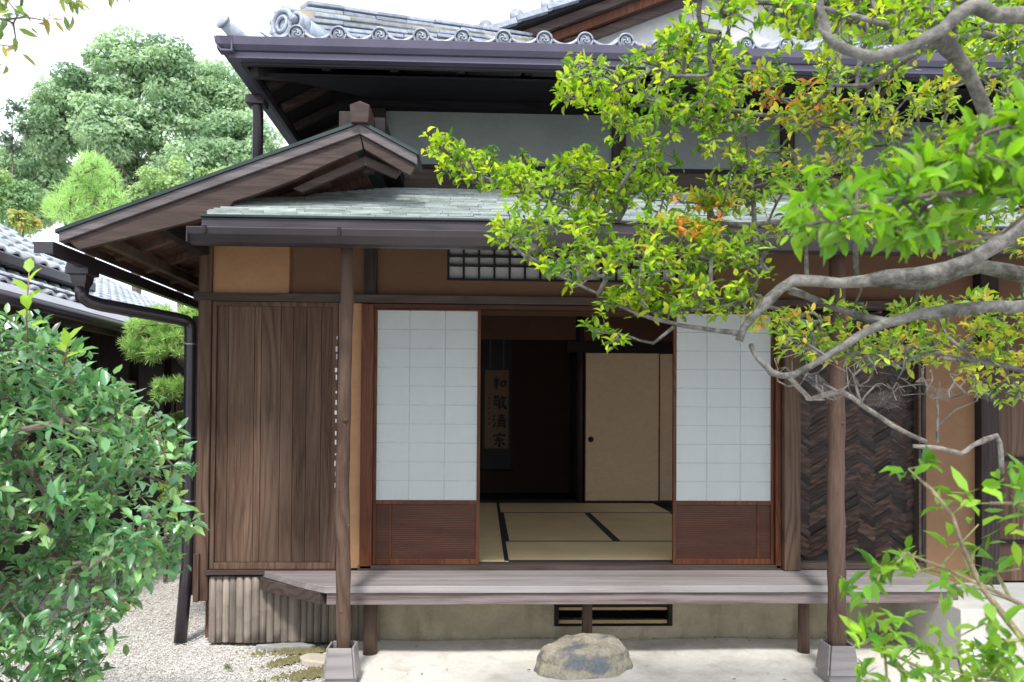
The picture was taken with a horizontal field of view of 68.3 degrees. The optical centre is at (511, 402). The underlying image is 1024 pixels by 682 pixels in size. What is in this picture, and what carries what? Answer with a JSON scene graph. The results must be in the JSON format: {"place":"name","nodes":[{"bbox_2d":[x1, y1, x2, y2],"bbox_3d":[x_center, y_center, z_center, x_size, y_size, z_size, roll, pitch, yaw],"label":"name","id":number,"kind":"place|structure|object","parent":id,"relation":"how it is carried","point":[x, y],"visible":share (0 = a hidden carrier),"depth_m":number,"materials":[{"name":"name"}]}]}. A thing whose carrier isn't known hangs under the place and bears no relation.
{"place":"outdoors","nodes":[
{"label":"outdoors","id":0,"kind":"place"},
{"bbox_2d":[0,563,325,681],"bbox_3d":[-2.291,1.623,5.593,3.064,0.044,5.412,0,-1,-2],"label":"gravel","id":1,"kind":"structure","parent":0,"point":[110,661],"depth_m":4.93,"materials":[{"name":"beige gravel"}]},
{"bbox_2d":[129,410,182,581],"bbox_3d":[-3.212,0.846,6.934,0.844,1.569,0.389,0,-1,20],"label":"clipped hedge","id":2,"kind":"object","parent":1,"relation":"on","point":[177,416],"visible":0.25,"depth_m":6.85,"materials":[{"name":"green plant"}]},
{"bbox_2d":[223,662,232,669],"bbox_3d":[-1.702,1.575,4.530,0.076,0.046,0.070,0,-1,-2],"label":"grass tuft","id":3,"kind":"object","parent":1,"relation":"on","point":[226,667],"visible":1,"depth_m":4.52,"materials":[{"name":"green plant"}]},
{"bbox_2d":[0,0,1004,310],"label":"sky","id":4,"kind":"structure","parent":0,"point":[194,20],"materials":[{"name":"white"}]},
{"bbox_2d":[0,532,1023,681],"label":"ground","id":5,"kind":"structure","parent":0,"point":[202,641],"depth_m":4.92,"materials":[{"name":"beige gravel"}]},
{"bbox_2d":[0,98,32,229],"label":"thin tree","id":6,"kind":"object","parent":5,"relation":"on","point":[10,146],"visible":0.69,"depth_m":24.96,"materials":[{"name":"green plant"}]},
{"bbox_2d":[0,168,47,222],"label":"broadleaf tree","id":7,"kind":"object","parent":5,"relation":"on","point":[24,196],"visible":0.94,"depth_m":21.85,"materials":[{"name":"green plant"}]},
{"bbox_2d":[6,209,42,236],"bbox_3d":[-11.005,-1.319,16.971,0.656,6.154,0.716,1,-1,-45],"label":"tree","id":8,"kind":"object","parent":5,"relation":"on","point":[21,220],"visible":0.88,"depth_m":16.91,"materials":[{"name":"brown plant"}]},
{"bbox_2d":[0,0,130,73],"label":"cherry tree","id":9,"kind":"object","parent":5,"relation":"on","point":[76,5],"visible":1,"depth_m":2.13,"materials":[{"name":"green plant"}]},
{"bbox_2d":[38,145,130,257],"bbox_3d":[-8.778,-1.903,15.483,1.716,7.313,3.350,1,-1,-32],"label":"tall pine","id":10,"kind":"object","parent":5,"relation":"on","point":[88,191],"visible":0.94,"depth_m":14.65,"materials":[{"name":"green plant"}]},
{"bbox_2d":[0,224,183,583],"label":"neighbouring house","id":11,"kind":"structure","parent":5,"relation":"on","point":[103,331],"depth_m":7.10,"materials":[{"name":"tile"}]},
{"bbox_2d":[1,369,42,485],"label":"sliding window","id":12,"kind":"structure","parent":11,"relation":"in","point":[33,438],"depth_m":6.52,"materials":[{"name":"black wood"}]},
{"bbox_2d":[103,378,136,471],"bbox_3d":[-4.266,0.246,8.198,0.050,1.000,0.700,0,-1,-2],"label":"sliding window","id":13,"kind":"structure","parent":11,"relation":"in","point":[134,386],"depth_m":8.42,"materials":[{"name":"black wood"}]},
{"bbox_2d":[173,397,183,462],"bbox_3d":[-4.331,0.277,9.996,0.050,1.000,0.700,0,-1,-2],"label":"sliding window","id":14,"kind":"structure","parent":11,"relation":"in","point":[178,406],"depth_m":9.77,"materials":[{"name":"black wood"}]},
{"bbox_2d":[0,258,209,681],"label":"camellia bush","id":15,"kind":"object","parent":5,"relation":"on","point":[74,565],"visible":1,"depth_m":2.35,"materials":[{"name":"green plant"}]},
{"bbox_2d":[0,23,284,293],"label":"evergreen tree","id":16,"kind":"object","parent":5,"relation":"on","point":[206,111],"visible":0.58,"depth_m":25.52,"materials":[{"name":"green plant"}]},
{"bbox_2d":[116,301,197,404],"bbox_3d":[-3.110,0.329,6.729,0.946,2.605,0.871,0,-1,-2],"label":"garden pine","id":17,"kind":"object","parent":5,"relation":"on","point":[157,340],"visible":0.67,"depth_m":6.52,"materials":[{"name":"green plant"}]},
{"bbox_2d":[121,155,226,308],"bbox_3d":[-8.680,-2.376,19.934,3.502,8.414,1.548,0,-1,-2],"label":"broadleaf tree","id":18,"kind":"object","parent":5,"relation":"on","point":[145,187],"visible":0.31,"depth_m":19.57,"materials":[{"name":"green plant"}]},
{"bbox_2d":[235,646,332,681],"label":"moss","id":19,"kind":"object","parent":5,"relation":"on","point":[313,672],"visible":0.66,"depth_m":4.66,"materials":[{"name":"moss"}]},
{"bbox_2d":[256,643,314,650],"bbox_3d":[-1.497,1.612,4.988,0.386,0.036,0.095,0,-1,-2],"label":"paving stone","id":20,"kind":"object","parent":5,"relation":"on","point":[271,647],"visible":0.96,"depth_m":4.97,"materials":[{"name":"grey stone"}]},
{"bbox_2d":[300,653,325,666],"bbox_3d":[-1.160,1.607,4.713,0.368,0.041,0.164,0,-1,11],"label":"paving stone","id":21,"kind":"object","parent":5,"relation":"on","point":[313,659],"visible":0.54,"depth_m":4.68,"materials":[{"name":"beige stone"}]},
{"bbox_2d":[418,0,1023,473],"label":"garden tree","id":22,"kind":"object","parent":5,"relation":"on","point":[808,20],"visible":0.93,"depth_m":2.43,"materials":[{"name":"green plant"}]},
{"bbox_2d":[800,373,836,402],"bbox_3d":[0.956,-0.051,2.355,0.120,0.106,0.089,0,-1,17],"label":"spider web","id":23,"kind":"object","parent":22,"relation":"attached to","point":[819,385],"visible":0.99,"depth_m":2.35,"materials":[{"name":"fabric"}]},
{"bbox_2d":[867,390,904,410],"bbox_3d":[1.202,-0.008,2.446,0.128,0.070,0.071,0,-1,15],"label":"spider web","id":24,"kind":"object","parent":22,"relation":"attached to","point":[884,398],"visible":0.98,"depth_m":2.45,"materials":[{"name":"fabric"}]},
{"bbox_2d":[772,75,1023,266],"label":"leafy bough","id":25,"kind":"object","parent":22,"relation":"attached to","point":[970,165],"visible":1,"depth_m":1.30,"materials":[{"name":"green plant"}]},
{"bbox_2d":[931,388,952,401],"bbox_3d":[1.428,-0.026,2.499,0.092,0.059,0.052,0,-1,31],"label":"spider web","id":26,"kind":"object","parent":22,"relation":"attached to","point":[944,396],"visible":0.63,"depth_m":2.50,"materials":[{"name":"fabric"}]},
{"bbox_2d":[968,385,998,403],"bbox_3d":[1.561,-0.033,2.497,0.110,0.073,0.076,0,-1,-2],"label":"spider web","id":27,"kind":"object","parent":22,"relation":"attached to","point":[983,393],"visible":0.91,"depth_m":2.50,"materials":[{"name":"fabric"}]},
{"bbox_2d":[838,445,1023,681],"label":"nandina shrub","id":28,"kind":"object","parent":5,"relation":"on","point":[999,664],"visible":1,"depth_m":1.55,"materials":[{"name":"green plant"}]},
{"bbox_2d":[32,0,1023,681],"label":"tea house","id":29,"kind":"structure","parent":0,"point":[348,278],"depth_m":5.17,"materials":[{"name":"brown wood"}]},
{"bbox_2d":[372,308,480,564],"bbox_3d":[-0.582,0.229,5.174,0.727,1.745,0.030,0,-1,-2],"label":"shoji door","id":30,"kind":"structure","parent":29,"relation":"in","point":[427,362],"depth_m":5.17,"materials":[{"name":"white paper"}]},
{"bbox_2d":[479,502,502,524],"bbox_3d":[-0.575,1.171,7.927,0.912,0.046,1.817,0,-1,-2],"label":"tatami mat","id":31,"kind":"object","parent":29,"relation":"on","point":[490,513],"visible":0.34,"depth_m":7.78,"materials":[{"name":"beige wicker"}]},
{"bbox_2d":[479,525,508,561],"bbox_3d":[-0.510,1.140,6.146,0.912,0.046,1.742,0,-1,-2],"label":"tatami mat","id":32,"kind":"object","parent":29,"relation":"on","point":[492,545],"visible":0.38,"depth_m":5.96,"materials":[{"name":"beige wicker"}]},
{"bbox_2d":[480,340,512,470],"bbox_3d":[-0.195,-0.051,9.682,0.426,1.839,0.024,0,-1,-2],"label":"hanging scroll","id":33,"kind":"object","parent":29,"relation":"hanging from","point":[496,397],"visible":0.98,"depth_m":9.68,"materials":[{"name":"paper"}]},
{"bbox_2d":[501,513,615,540],"bbox_3d":[0.369,1.162,7.056,0.909,0.046,1.787,0,-1,-2],"label":"tatami mat","id":34,"kind":"object","parent":29,"relation":"on","point":[552,527],"visible":0.68,"depth_m":6.88,"materials":[{"name":"beige wicker"}]},
{"bbox_2d":[447,249,714,283],"bbox_3d":[0.485,-0.966,5.256,1.865,0.258,0.055,0,-1,-2],"label":"barred window","id":35,"kind":"structure","parent":29,"relation":"in","point":[462,265],"depth_m":5.25,"materials":[{"name":"wood"}]},
{"bbox_2d":[499,502,670,512],"bbox_3d":[0.772,1.188,8.426,1.812,0.046,0.919,0,-1,-2],"label":"tatami mat","id":36,"kind":"object","parent":29,"relation":"on","point":[579,507],"visible":0.67,"depth_m":8.37,"materials":[{"name":"beige wicker"}]},
{"bbox_2d":[506,541,671,561],"bbox_3d":[0.869,1.142,5.750,1.812,0.046,0.854,0,-1,-2],"label":"tatami mat","id":37,"kind":"object","parent":29,"relation":"on","point":[535,551],"visible":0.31,"depth_m":5.70,"materials":[{"name":"beige wicker"}]},
{"bbox_2d":[584,352,659,501],"bbox_3d":[1.310,0.288,8.980,0.900,1.769,0.028,0,-1,-2],"label":"fusuma door","id":38,"kind":"structure","parent":29,"relation":"in","point":[622,390],"depth_m":8.97,"materials":[{"name":"paper"}]},
{"bbox_2d":[588,513,671,540],"bbox_3d":[1.276,1.168,7.088,0.904,0.046,1.787,0,-1,-2],"label":"tatami mat","id":39,"kind":"object","parent":29,"relation":"on","point":[637,526],"visible":0.47,"depth_m":7.06,"materials":[{"name":"beige wicker"}]},
{"bbox_2d":[656,353,672,501],"bbox_3d":[2.173,0.295,9.051,0.900,1.769,0.028,0,-1,-2],"label":"fusuma door","id":40,"kind":"structure","parent":29,"relation":"in","point":[666,360],"depth_m":9.03,"materials":[{"name":"paper"}]},
{"bbox_2d":[672,312,773,563],"bbox_3d":[1.467,0.244,5.248,0.705,1.745,0.030,0,-1,-2],"label":"shoji door","id":41,"kind":"structure","parent":29,"relation":"in","point":[723,398],"depth_m":5.24,"materials":[{"name":"white paper"}]},
{"bbox_2d":[999,313,1023,580],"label":"board door","id":42,"kind":"structure","parent":29,"relation":"in","point":[1011,419],"depth_m":5.30,"materials":[{"name":"brown wood"}]},
{"bbox_2d":[411,635,824,640],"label":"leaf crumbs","id":43,"kind":"object","parent":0,"point":[643,637],"visible":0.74,"depth_m":5.18,"materials":[{"name":"brown plant"}]},
{"bbox_2d":[381,646,910,679],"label":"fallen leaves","id":44,"kind":"object","parent":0,"point":[654,651],"visible":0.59,"depth_m":4.50,"materials":[{"name":"brown plant"}]},
{"bbox_2d":[317,638,983,681],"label":"ground","id":45,"kind":"structure","parent":0,"point":[695,660],"depth_m":4.71,"materials":[{"name":"grey concrete"}]},
{"bbox_2d":[533,633,632,679],"bbox_3d":[0.435,1.528,4.571,0.618,0.238,0.392,0,-1,-2],"label":"stepping stone","id":46,"kind":"object","parent":45,"relation":"on","point":[581,656],"visible":0.98,"depth_m":4.44,"materials":[{"name":"grey stone"}]},
{"bbox_2d":[847,633,900,644],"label":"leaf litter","id":47,"kind":"object","parent":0,"point":[860,638],"visible":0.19,"depth_m":5.12,"materials":[{"name":"plant"}]}
]}

